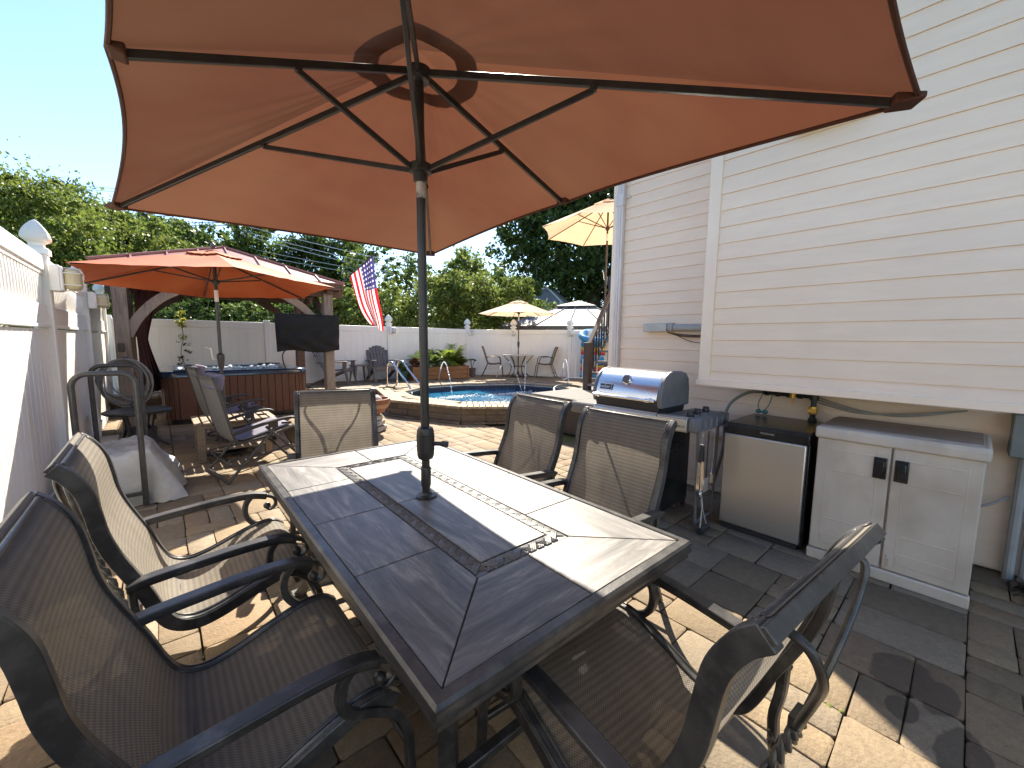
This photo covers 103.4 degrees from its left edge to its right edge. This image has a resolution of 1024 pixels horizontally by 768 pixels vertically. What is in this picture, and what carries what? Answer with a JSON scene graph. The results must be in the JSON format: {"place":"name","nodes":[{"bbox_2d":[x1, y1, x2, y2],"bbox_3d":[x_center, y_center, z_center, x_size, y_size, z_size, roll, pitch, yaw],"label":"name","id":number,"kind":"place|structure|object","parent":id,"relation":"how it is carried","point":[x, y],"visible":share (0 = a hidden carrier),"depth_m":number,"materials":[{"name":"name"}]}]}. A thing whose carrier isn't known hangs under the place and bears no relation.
{"place":"outdoors","nodes":[
{"label":"outdoors","id":0,"kind":"place"},
{"bbox_2d":[258,297,338,322],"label":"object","id":1,"kind":"object","parent":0,"point":[288,309],"visible":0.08,"depth_m":13.59,"materials":[{"name":"green plant"}]},
{"bbox_2d":[0,0,609,326],"label":"sky","id":2,"kind":"structure","parent":0,"point":[58,91],"materials":[{"name":"blue"}]},
{"bbox_2d":[114,375,594,395],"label":"pool deck paving","id":3,"kind":"structure","parent":0,"point":[381,383],"depth_m":11.28,"materials":[{"name":"stone"}]},
{"bbox_2d":[311,352,356,384],"bbox_3d":[-4.492,-0.475,10.214,0.926,0.979,0.750,0,6,-3],"label":"adirondack chair","id":4,"kind":"object","parent":3,"relation":"on","point":[320,360],"visible":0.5,"depth_m":9.99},
{"bbox_2d":[107,314,608,393],"bbox_3d":[-1.320,-1.026,11.558,14.683,1.868,4.036,-1,6,-14],"label":"pool fence","id":5,"kind":"object","parent":3,"relation":"on","point":[248,342],"visible":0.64,"depth_m":11.22,"materials":[{"name":"plastic"}]},
{"bbox_2d":[173,302,192,365],"bbox_3d":[-6.991,-1.069,8.585,0.298,1.488,0.220,-5,8,-41],"label":"vine","id":6,"kind":"object","parent":5,"relation":"hanging from","point":[182,320],"visible":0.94,"depth_m":8.57,"materials":[{"name":"green plant"}]},
{"bbox_2d":[349,364,370,382],"bbox_3d":[-4.052,-0.284,10.778,0.429,0.457,0.429,-5,8,-41],"label":"resin side table","id":7,"kind":"object","parent":3,"relation":"on","point":[362,365],"visible":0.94,"depth_m":10.75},
{"bbox_2d":[365,345,399,382],"bbox_3d":[-3.599,-0.564,11.136,0.749,0.979,0.926,-4,7,-34],"label":"adirondack chair","id":8,"kind":"object","parent":3,"relation":"on","point":[374,359],"visible":0.88,"depth_m":11.28,"materials":[{"name":"plastic"}]},
{"bbox_2d":[398,362,408,380],"bbox_3d":[-3.078,-0.361,11.275,0.398,0.524,0.423,2,6,14],"label":"flower pot","id":9,"kind":"object","parent":3,"relation":"on","point":[404,371],"visible":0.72,"depth_m":11.21,"materials":[{"name":"green plastic"}]},
{"bbox_2d":[407,364,468,380],"bbox_3d":[-2.186,-0.361,11.969,1.800,0.395,0.580,-4,8,-35],"label":"cedar planter","id":10,"kind":"object","parent":3,"relation":"on","point":[459,372],"visible":0.82,"depth_m":11.79,"materials":[{"name":"wood"}]},
{"bbox_2d":[406,349,436,368],"bbox_3d":[-2.606,-0.742,11.654,1.156,0.611,1.006,1,6,2],"label":"palm plant","id":11,"kind":"object","parent":10,"relation":"in","point":[414,356],"visible":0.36,"depth_m":11.39,"materials":[{"name":"green plant"}]},
{"bbox_2d":[428,348,453,365],"bbox_3d":[-2.219,-0.781,11.843,1.099,0.546,1.243,-5,8,-41],"label":"palm plant","id":12,"kind":"object","parent":10,"relation":"in","point":[438,359],"visible":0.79,"depth_m":11.77,"materials":[{"name":"green plant"}]},
{"bbox_2d":[433,343,465,366],"bbox_3d":[-1.842,-0.886,12.212,1.045,0.735,1.377,2,6,16],"label":"palm plant","id":13,"kind":"object","parent":10,"relation":"in","point":[451,349],"visible":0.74,"depth_m":12.00,"materials":[{"name":"green plant"}]},
{"bbox_2d":[447,355,469,365],"bbox_3d":[-1.640,-0.705,12.286,0.773,0.395,0.766,-5,8,-41],"label":"palm plant","id":14,"kind":"object","parent":10,"relation":"in","point":[460,360],"visible":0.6,"depth_m":12.15,"materials":[{"name":"green plant"}]},
{"bbox_2d":[469,359,475,375],"bbox_3d":[-1.273,-0.532,12.864,0.271,0.566,0.276,-1,6,-14],"label":"flower pot","id":15,"kind":"object","parent":3,"relation":"on","point":[472,370],"visible":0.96,"depth_m":12.78,"materials":[{"name":"grey ceramic"}]},
{"bbox_2d":[481,346,502,376],"bbox_3d":[-0.618,-0.721,12.861,0.693,0.967,0.567,1,6,0],"label":"bistro chair","id":16,"kind":"object","parent":3,"relation":"on","point":[486,357],"visible":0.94,"depth_m":12.63,"materials":[{"name":"brown metal"}]},
{"bbox_2d":[502,354,533,376],"bbox_3d":[0.195,-0.586,12.875,1.030,0.705,1.030,-5,8,-41],"label":"bistro table","id":17,"kind":"object","parent":3,"relation":"on","point":[514,366],"visible":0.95,"depth_m":12.72,"materials":[{"name":"metal"}]},
{"bbox_2d":[479,297,557,370],"bbox_3d":[0.206,-1.485,12.778,2.365,2.515,2.365,2,6,15],"label":"bistro umbrella","id":18,"kind":"object","parent":17,"relation":"on","point":[518,308],"visible":1,"depth_m":12.52,"materials":[{"name":"beige fabric"}]},
{"bbox_2d":[534,347,557,377],"bbox_3d":[1.091,-0.700,12.863,0.693,0.967,0.567,0,6,-3],"label":"bistro chair","id":19,"kind":"object","parent":3,"relation":"on","point":[553,356],"visible":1,"depth_m":12.76,"materials":[{"name":"grey metal"}]},
{"bbox_2d":[562,355,605,379],"bbox_3d":[2.571,-0.461,11.960,2.065,0.710,0.605,2,6,15],"label":"picket rail","id":20,"kind":"object","parent":3,"relation":"on","point":[575,369],"visible":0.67,"depth_m":12.38,"materials":[{"name":"white paint"}]},
{"bbox_2d":[580,341,605,377],"bbox_3d":[2.521,-0.764,12.627,0.740,1.176,0.259,3,6,17],"label":"pool float","id":21,"kind":"object","parent":3,"relation":"on","point":[599,367],"visible":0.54,"depth_m":12.56,"materials":[{"name":"multicoloured plastic"}]},
{"bbox_2d":[578,329,608,343],"bbox_3d":[2.528,-1.472,12.523,0.901,0.489,0.889,-5,8,-41],"label":"ring float","id":22,"kind":"object","parent":21,"relation":"on","point":[583,336],"visible":0.52,"depth_m":12.33,"materials":[{"name":"blue plastic"}]},
{"bbox_2d":[0,413,1023,767],"bbox_3d":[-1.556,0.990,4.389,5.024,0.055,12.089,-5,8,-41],"label":"patio paving","id":23,"kind":"structure","parent":0,"point":[896,633],"depth_m":1.95,"materials":[{"name":"stone"}]},
{"bbox_2d":[0,219,113,522],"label":"side fence","id":24,"kind":"object","parent":23,"relation":"on","point":[44,360],"visible":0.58,"depth_m":3.24,"materials":[{"name":"plastic"}]},
{"bbox_2d":[47,264,84,292],"bbox_3d":[-4.026,-0.947,3.660,0.206,0.230,0.167,-5,8,-41],"label":"fence lamp","id":25,"kind":"object","parent":24,"relation":"attached to","point":[61,279],"visible":1,"depth_m":3.61,"materials":[{"name":"plastic"}]},
{"bbox_2d":[87,291,109,308],"bbox_3d":[-5.777,-1.163,5.651,0.206,0.230,0.167,-5,8,-41],"label":"fence lamp","id":26,"kind":"object","parent":24,"relation":"attached to","point":[96,301],"visible":1,"depth_m":5.61,"materials":[{"name":"plastic"}]},
{"bbox_2d":[67,363,149,516],"bbox_3d":[-3.630,0.416,3.702,0.407,1.151,1.242,-5,8,-41],"label":"firewood rack","id":27,"kind":"object","parent":23,"relation":"on","point":[139,405],"visible":0.7,"depth_m":3.37,"materials":[{"name":"metal"}]},
{"bbox_2d":[100,435,120,442],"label":"concrete block","id":28,"kind":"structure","parent":23,"relation":"on","point":[112,438],"depth_m":5.01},
{"bbox_2d":[73,435,187,512],"bbox_3d":[-3.550,0.751,3.779,0.773,0.498,1.110,-5,8,-41],"label":"tarp","id":29,"kind":"object","parent":23,"relation":"on","point":[167,480],"visible":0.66,"depth_m":3.53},
{"bbox_2d":[101,406,171,444],"bbox_3d":[-4.934,0.578,5.356,0.690,0.482,0.690,-5,8,-41],"label":"round side table","id":30,"kind":"object","parent":23,"relation":"on","point":[124,413],"visible":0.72,"depth_m":5.32,"materials":[{"name":"black metal"}]},
{"bbox_2d":[126,425,156,439],"bbox_3d":[-4.953,0.695,5.420,0.320,0.235,0.320,-5,8,-41],"label":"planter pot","id":31,"kind":"object","parent":23,"relation":"on","point":[150,432],"visible":0.38,"depth_m":5.38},
{"bbox_2d":[43,432,322,630],"bbox_3d":[-1.410,0.725,1.861,0.895,1.032,0.700,-5,8,-41],"label":"dining chair","id":32,"kind":"object","parent":23,"relation":"on","point":[140,560],"visible":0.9,"depth_m":1.69,"materials":[{"name":"fabric"}]},
{"bbox_2d":[66,242,334,455],"bbox_3d":[-3.629,-0.430,5.021,2.382,2.591,2.719,-5,8,-41],"label":"orange umbrella","id":33,"kind":"object","parent":23,"relation":"on","point":[215,274],"visible":0.98,"depth_m":4.99,"materials":[{"name":"fabric"}]},
{"bbox_2d":[0,491,416,767],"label":"dining chair","id":34,"kind":"object","parent":23,"relation":"on","point":[96,674],"visible":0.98,"depth_m":1.07,"materials":[{"name":"fabric"}]},
{"bbox_2d":[85,245,344,433],"bbox_3d":[-5.348,-1.006,7.666,3.431,3.126,2.879,-5,8,-41],"label":"gazebo","id":35,"kind":"object","parent":23,"relation":"on","point":[127,321],"visible":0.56,"depth_m":7.29,"materials":[{"name":"brown wood"}]},
{"bbox_2d":[95,357,153,406],"bbox_3d":[-5.576,-0.007,5.831,0.615,0.761,0.300,-5,8,-41],"label":"garden hose","id":36,"kind":"object","parent":35,"relation":"hanging from","point":[100,387],"visible":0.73,"depth_m":5.77,"materials":[{"name":"grey"}]},
{"bbox_2d":[133,289,160,392],"bbox_3d":[-5.841,-0.726,6.537,0.089,1.702,0.625,0,6,-9],"label":"curtain","id":37,"kind":"object","parent":35,"relation":"hanging from","point":[146,356],"visible":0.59,"depth_m":6.40,"materials":[{"name":"red fabric"}]},
{"bbox_2d":[274,313,338,368],"bbox_3d":[-3.730,-0.780,7.416,1.051,0.981,0.282,-5,8,-41],"label":"covered television","id":38,"kind":"object","parent":35,"relation":"attached to","point":[309,333],"visible":1,"depth_m":7.33,"materials":[{"name":"black fabric"}]},
{"bbox_2d":[333,253,383,330],"bbox_3d":[-3.074,-1.850,7.979,1.027,1.567,0.180,-5,8,-41],"label":"flag","id":39,"kind":"object","parent":35,"relation":"attached to","point":[362,278],"visible":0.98,"depth_m":8.14,"materials":[{"name":"multicoloured fabric"}]},
{"bbox_2d":[184,364,277,440],"bbox_3d":[-3.930,0.251,5.668,0.894,1.083,0.927,6,8,40],"label":"recliner","id":40,"kind":"object","parent":23,"relation":"on","point":[192,370],"visible":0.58,"depth_m":5.42,"materials":[{"name":"grey fabric"}]},
{"bbox_2d":[158,362,305,424],"bbox_3d":[-5.359,0.095,7.813,2.200,0.905,1.860,-5,8,-41],"label":"hot tub","id":41,"kind":"object","parent":23,"relation":"on","point":[277,387],"visible":0.67,"depth_m":7.18,"materials":[{"name":"brown wood"}]},
{"label":"tub water","id":42,"kind":"structure","parent":41,"relation":"in","visible":0},
{"bbox_2d":[179,364,277,369],"bbox_3d":[-5.343,-0.309,7.760,1.622,0.082,1.238,-5,8,-41],"label":"tub foam","id":43,"kind":"object","parent":42,"relation":"on","point":[229,367],"visible":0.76,"depth_m":7.79,"materials":[{"name":"white"}]},
{"bbox_2d":[190,411,275,463],"bbox_3d":[-3.477,0.635,5.066,0.813,0.466,0.620,-5,8,-41],"label":"slatted table","id":44,"kind":"object","parent":23,"relation":"on","point":[203,446],"visible":0.51,"depth_m":4.89,"materials":[{"name":"brown wood"}]},
{"bbox_2d":[195,372,294,484],"bbox_3d":[-2.842,0.394,4.471,0.894,1.083,0.927,6,8,39],"label":"recliner","id":45,"kind":"object","parent":23,"relation":"on","point":[211,384],"visible":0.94,"depth_m":4.20,"materials":[{"name":"grey fabric"}]},
{"bbox_2d":[109,387,508,424],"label":"retaining wall","id":46,"kind":"structure","parent":23,"relation":"on","point":[494,415],"depth_m":7.21,"materials":[{"name":"stone"}]},
{"bbox_2d":[286,388,379,542],"bbox_3d":[-1.301,0.597,3.056,0.700,1.032,0.895,-2,7,-25],"label":"dining chair","id":47,"kind":"object","parent":23,"relation":"on","point":[329,421],"visible":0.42,"depth_m":3.28,"materials":[{"name":"fabric"}]},
{"bbox_2d":[116,376,563,422],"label":"pool deck","id":48,"kind":"structure","parent":23,"relation":"on","point":[395,405],"depth_m":10.57,"materials":[{"name":"stone"}]},
{"bbox_2d":[392,381,575,405],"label":"swimming pool","id":49,"kind":"structure","parent":48,"relation":"in","point":[404,392],"depth_m":10.43,"materials":[{"name":"liquid"}]},
{"bbox_2d":[386,360,419,394],"bbox_3d":[-2.595,-0.052,9.783,1.185,1.008,0.496,5,8,36],"label":"pool handrail","id":50,"kind":"object","parent":49,"relation":"attached to","point":[398,371],"visible":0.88,"depth_m":9.82,"materials":[{"name":"silver metal"}]},
{"bbox_2d":[418,389,542,403],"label":"pool water","id":51,"kind":"structure","parent":49,"relation":"in","point":[482,397],"depth_m":9.84,"materials":[{"name":"liquid"}]},
{"bbox_2d":[436,390,535,401],"bbox_3d":[-0.356,0.322,9.347,3.657,0.014,2.031,-5,8,-41],"label":"splash foam","id":52,"kind":"object","parent":51,"relation":"on","point":[457,396],"visible":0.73,"depth_m":9.51,"materials":[{"name":"white"}]},
{"bbox_2d":[553,384,582,390],"bbox_3d":[1.440,0.132,8.811,1.095,0.173,0.977,-5,8,-41],"label":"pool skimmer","id":53,"kind":"object","parent":49,"relation":"on","point":[562,385],"visible":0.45,"depth_m":9.20,"materials":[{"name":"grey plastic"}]},
{"bbox_2d":[531,386,592,435],"bbox_3d":[1.461,0.450,6.757,1.700,0.570,1.558,-5,8,-41],"label":"deck landing","id":54,"kind":"object","parent":48,"relation":"on","point":[572,418],"visible":0.29,"depth_m":6.37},
{"bbox_2d":[583,276,610,389],"bbox_3d":[1.665,-1.000,7.606,0.136,2.155,1.165,5,8,35],"label":"stair railing","id":55,"kind":"object","parent":54,"relation":"on","point":[589,364],"visible":0.62,"depth_m":7.44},
{"bbox_2d":[376,395,389,432],"bbox_3d":[-2.202,0.440,6.340,0.570,0.586,0.570,-5,8,-41],"label":"bowl planter","id":56,"kind":"object","parent":23,"relation":"on","point":[382,403],"visible":0.34,"depth_m":6.28,"materials":[{"name":"ceramic"}]},
{"bbox_2d":[258,440,692,767],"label":"dining table","id":57,"kind":"object","parent":23,"relation":"on","point":[473,583],"visible":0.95,"depth_m":1.33,"materials":[{"name":"tile"}]},
{"bbox_2d":[103,0,926,680],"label":"patio umbrella","id":58,"kind":"object","parent":23,"relation":"on","point":[421,128],"visible":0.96,"depth_m":1.56,"materials":[{"name":"fabric"}]},
{"bbox_2d":[463,392,571,487],"bbox_3d":[-0.095,0.630,2.888,0.895,1.032,0.700,-4,8,-37],"label":"dining chair","id":59,"kind":"object","parent":23,"relation":"on","point":[530,445],"visible":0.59,"depth_m":3.02,"materials":[{"name":"fabric"}]},
{"bbox_2d":[588,327,608,385],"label":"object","id":60,"kind":"structure","parent":23,"relation":"on","point":[605,363],"depth_m":7.46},
{"bbox_2d":[542,193,613,323],"bbox_3d":[1.918,-2.501,8.213,2.513,2.635,2.513,2,6,11],"label":"deck umbrella","id":61,"kind":"object","parent":60,"relation":"on","point":[591,225],"visible":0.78,"depth_m":8.56,"materials":[{"name":"beige fabric"}]},
{"bbox_2d":[540,406,676,602],"bbox_3d":[0.390,0.707,2.226,0.895,1.032,0.700,-5,8,-41],"label":"dining chair","id":62,"kind":"object","parent":23,"relation":"on","point":[619,462],"visible":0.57,"depth_m":2.36,"materials":[{"name":"fabric"}]},
{"bbox_2d":[571,366,728,525],"bbox_3d":[1.153,0.471,3.579,0.670,1.222,1.199,-5,8,-41],"label":"gas grill","id":63,"kind":"object","parent":23,"relation":"on","point":[659,393],"visible":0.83,"depth_m":3.34,"materials":[{"name":"silver metal"}]},
{"bbox_2d":[696,433,704,499],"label":"tongs","id":64,"kind":"object","parent":63,"relation":"hanging from","point":[701,458],"visible":1,"depth_m":3.02,"materials":[{"name":"silver metal"}]},
{"bbox_2d":[703,431,709,492],"bbox_3d":[1.496,0.595,3.099,0.085,0.479,0.012,-5,8,-41],"label":"spatula","id":65,"kind":"object","parent":63,"relation":"hanging from","point":[705,484],"visible":1,"depth_m":3.10,"materials":[{"name":"silver metal"}]},
{"bbox_2d":[709,429,715,483],"bbox_3d":[1.571,0.566,3.162,0.054,0.434,0.010,-5,8,-41],"label":"grill fork","id":66,"kind":"object","parent":63,"relation":"hanging from","point":[711,475],"visible":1,"depth_m":3.16,"materials":[{"name":"silver metal"}]},
{"bbox_2d":[476,522,886,767],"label":"dining chair","id":67,"kind":"object","parent":23,"relation":"on","point":[625,685],"visible":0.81,"depth_m":1.09,"materials":[{"name":"metal"}]},
{"bbox_2d":[695,498,709,533],"bbox_3d":[1.466,0.986,3.102,0.150,0.294,0.062,-5,8,-41],"label":"grill brush","id":68,"kind":"object","parent":23,"relation":"on","point":[702,528],"visible":0.92,"depth_m":3.09,"materials":[{"name":"grey plastic"}]},
{"bbox_2d":[719,413,823,549],"bbox_3d":[2.065,0.716,3.188,0.640,0.836,0.553,-5,8,-41],"label":"mini fridge","id":69,"kind":"object","parent":23,"relation":"on","point":[768,475],"visible":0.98,"depth_m":2.96,"materials":[{"name":"metal"}]},
{"bbox_2d":[608,0,1023,575],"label":"house","id":70,"kind":"structure","parent":23,"relation":"on","point":[874,263],"depth_m":2.52,"materials":[{"name":"plastic"}]},
{"bbox_2d":[643,323,700,331],"bbox_3d":[1.709,-0.560,4.012,0.090,0.096,0.851,-5,8,-41],"label":"conduit box","id":71,"kind":"object","parent":70,"relation":"attached to","point":[664,327],"visible":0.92,"depth_m":4.09,"materials":[{"name":"grey plastic"}]},
{"bbox_2d":[667,332,700,342],"bbox_3d":[1.808,-0.449,3.913,0.015,0.113,0.651,-5,8,-41],"label":"cable bundle","id":72,"kind":"object","parent":71,"relation":"hanging from","point":[681,335],"visible":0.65,"depth_m":4.01,"materials":[{"name":"black rubber"}]},
{"bbox_2d":[711,390,818,485],"bbox_3d":[2.134,0.460,3.441,0.749,0.902,0.236,4,7,24],"label":"gas pipe","id":73,"kind":"object","parent":70,"relation":"attached to","point":[812,410],"visible":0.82,"depth_m":3.40,"materials":[{"name":"grey metal"}]},
{"bbox_2d":[817,397,967,416],"bbox_3d":[2.686,0.185,2.921,0.023,0.100,0.803,-5,8,-41],"label":"slack cable","id":74,"kind":"object","parent":73,"relation":"attached to","point":[857,411],"visible":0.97,"depth_m":2.91,"materials":[{"name":"grey plastic"}]},
{"bbox_2d":[981,496,1010,506],"bbox_3d":[2.980,0.769,2.633,0.051,0.173,0.327,-4,8,-37],"label":"ground wire","id":75,"kind":"object","parent":70,"relation":"attached to","point":[996,501],"visible":0.38,"depth_m":2.54,"materials":[{"name":"grey plastic"}]},
{"bbox_2d":[1000,413,1023,580],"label":"meter box","id":76,"kind":"object","parent":70,"relation":"attached to","point":[1015,448],"visible":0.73,"depth_m":2.46,"materials":[{"name":"grey plastic"}]},
{"bbox_2d":[806,416,992,608],"bbox_3d":[2.479,0.743,2.637,0.558,0.917,0.765,-5,8,-41],"label":"storage cabinet","id":77,"kind":"object","parent":23,"relation":"on","point":[915,492],"visible":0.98,"depth_m":2.41,"materials":[{"name":"plastic"}]},
{"bbox_2d":[997,576,1023,597],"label":"leaf litter","id":78,"kind":"object","parent":23,"relation":"on","point":[1017,582],"visible":0.98,"depth_m":2.42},
{"label":"ground","id":79,"kind":"structure","parent":0,"visible":0},
{"bbox_2d":[0,135,146,330],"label":"broad tree","id":80,"kind":"object","parent":79,"relation":"on","point":[74,234],"visible":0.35,"depth_m":13.18,"materials":[{"name":"green plant"}]},
{"bbox_2d":[8,177,141,232],"bbox_3d":[-25.739,-6.964,24.107,8.494,11.092,9.567,-1,6,-11],"label":"dark tree","id":81,"kind":"object","parent":79,"relation":"on","point":[81,190],"visible":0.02,"depth_m":23.61,"materials":[{"name":"green plant"}]},
{"bbox_2d":[7,181,200,317],"bbox_3d":[-16.550,-4.168,16.933,6.427,7.335,5.678,-5,8,-41],"label":"broad tree","id":82,"kind":"object","parent":79,"relation":"on","point":[158,236],"visible":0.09,"depth_m":16.35,"materials":[{"name":"green plant"}]},
{"bbox_2d":[103,206,175,226],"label":"dark tree","id":83,"kind":"object","parent":79,"relation":"on","point":[146,216],"visible":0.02,"depth_m":24.95,"materials":[{"name":"green plant"}]},
{"bbox_2d":[133,302,195,365],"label":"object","id":84,"kind":"object","parent":79,"relation":"on","point":[157,315],"visible":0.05,"depth_m":12.86,"materials":[{"name":"green plant"}]},
{"bbox_2d":[107,212,239,320],"bbox_3d":[-16.135,-4.306,19.228,5.834,7.112,6.907,0,6,-7],"label":"broad tree","id":85,"kind":"object","parent":79,"relation":"on","point":[199,239],"visible":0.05,"depth_m":18.86,"materials":[{"name":"green plant"}]},
{"bbox_2d":[160,298,239,352],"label":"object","id":86,"kind":"object","parent":79,"relation":"on","point":[190,307],"visible":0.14,"depth_m":13.07,"materials":[{"name":"green plant"}]},
{"bbox_2d":[163,217,240,312],"bbox_3d":[-15.910,-4.697,21.298,5.044,7.430,5.315,-5,8,-41],"label":"broad tree","id":87,"kind":"object","parent":79,"relation":"on","point":[209,228],"visible":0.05,"depth_m":20.06,"materials":[{"name":"green plant"}]},
{"bbox_2d":[202,300,286,322],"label":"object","id":88,"kind":"object","parent":79,"relation":"on","point":[240,310],"visible":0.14,"depth_m":13.15,"materials":[{"name":"green plant"}]},
{"bbox_2d":[210,223,308,316],"bbox_3d":[-13.007,-4.883,21.310,4.810,7.882,5.714,-5,8,-41],"label":"tall tree","id":89,"kind":"object","parent":79,"relation":"on","point":[247,244],"visible":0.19,"depth_m":19.99,"materials":[{"name":"green plant"}]},
{"bbox_2d":[242,234,391,272],"bbox_3d":[-9.624,-6.348,19.499,8.142,2.080,0.029,2,6,9],"label":"overhead cable","id":90,"kind":"object","parent":89,"relation":"attached to","point":[313,253],"visible":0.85,"depth_m":19.50,"materials":[{"name":"grey plastic"}]},
{"bbox_2d":[246,226,390,260],"bbox_3d":[-9.624,-6.857,19.499,8.138,1.975,0.029,2,6,9],"label":"overhead cable","id":91,"kind":"object","parent":89,"relation":"attached to","point":[315,243],"visible":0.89,"depth_m":19.48,"materials":[{"name":"grey plastic"}]},
{"bbox_2d":[266,231,350,305],"bbox_3d":[-11.247,-4.871,22.386,4.875,7.668,5.084,-5,8,-41],"label":"tall tree","id":92,"kind":"object","parent":79,"relation":"on","point":[312,245],"visible":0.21,"depth_m":21.53,"materials":[{"name":"green plant"}]},
{"bbox_2d":[300,239,381,293],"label":"tall tree","id":93,"kind":"object","parent":79,"relation":"on","point":[347,245],"visible":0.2,"depth_m":22.30,"materials":[{"name":"green plant"}]},
{"bbox_2d":[316,285,384,325],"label":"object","id":94,"kind":"object","parent":79,"relation":"on","point":[346,310],"visible":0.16,"depth_m":14.02,"materials":[{"name":"green plant"}]},
{"bbox_2d":[337,244,409,307],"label":"airy tree","id":95,"kind":"object","parent":79,"relation":"on","point":[353,256],"visible":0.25,"depth_m":19.76,"materials":[{"name":"green plant"}]},
{"bbox_2d":[338,277,418,327],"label":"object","id":96,"kind":"object","parent":79,"relation":"on","point":[390,304],"visible":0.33,"depth_m":14.41,"materials":[{"name":"green plant"}]},
{"bbox_2d":[368,248,446,315],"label":"airy tree","id":97,"kind":"object","parent":79,"relation":"on","point":[410,271],"visible":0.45,"depth_m":19.82,"materials":[{"name":"green plant"}]},
{"bbox_2d":[243,231,391,267],"bbox_3d":[-9.624,-6.553,19.499,8.139,2.009,0.029,2,6,9],"label":"overhead cable","id":98,"kind":"object","parent":97,"relation":"on","point":[316,250],"visible":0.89,"depth_m":19.48,"materials":[{"name":"grey plastic"}]},
{"bbox_2d":[389,265,473,328],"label":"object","id":99,"kind":"object","parent":79,"relation":"on","point":[446,322],"visible":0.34,"depth_m":14.89,"materials":[{"name":"green plant"}]},
{"bbox_2d":[427,245,493,328],"bbox_3d":[-2.818,-4.336,22.419,5.482,6.798,5.242,-5,8,-41],"label":"broad tree","id":100,"kind":"object","parent":79,"relation":"on","point":[465,262],"visible":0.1,"depth_m":21.54,"materials":[{"name":"green plant"}]},
{"bbox_2d":[430,266,510,329],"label":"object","id":101,"kind":"object","parent":79,"relation":"on","point":[471,300],"visible":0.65,"depth_m":14.86,"materials":[{"name":"green plant"}]},
{"bbox_2d":[477,275,539,366],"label":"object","id":102,"kind":"object","parent":79,"relation":"on","point":[524,292],"visible":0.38,"depth_m":15.37,"materials":[{"name":"green plant"}]},
{"bbox_2d":[474,265,542,323],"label":"broad tree","id":103,"kind":"object","parent":79,"relation":"on","point":[498,273],"visible":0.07,"depth_m":20.45,"materials":[{"name":"green plant"}]},
{"bbox_2d":[511,298,560,376],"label":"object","id":104,"kind":"object","parent":79,"relation":"on","point":[549,305],"visible":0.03,"depth_m":15.79,"materials":[{"name":"green plant"}]},
{"bbox_2d":[484,187,613,308],"bbox_3d":[6.036,-9.944,28.801,17.870,16.987,16.286,-5,8,-41],"label":"dark tree","id":105,"kind":"object","parent":79,"relation":"on","point":[532,242],"visible":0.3,"depth_m":27.24,"materials":[{"name":"green plant"}]},
{"bbox_2d":[534,287,568,307],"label":"neighbour house","id":106,"kind":"structure","parent":79,"relation":"on","point":[553,296],"depth_m":25.77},
{"bbox_2d":[501,301,605,329],"bbox_3d":[2.520,-1.677,15.559,4.660,3.005,4.660,3,6,17],"label":"hardtop gazebo","id":107,"kind":"object","parent":79,"relation":"on","point":[581,315],"visible":0.53,"depth_m":13.94,"materials":[{"name":"metal"}]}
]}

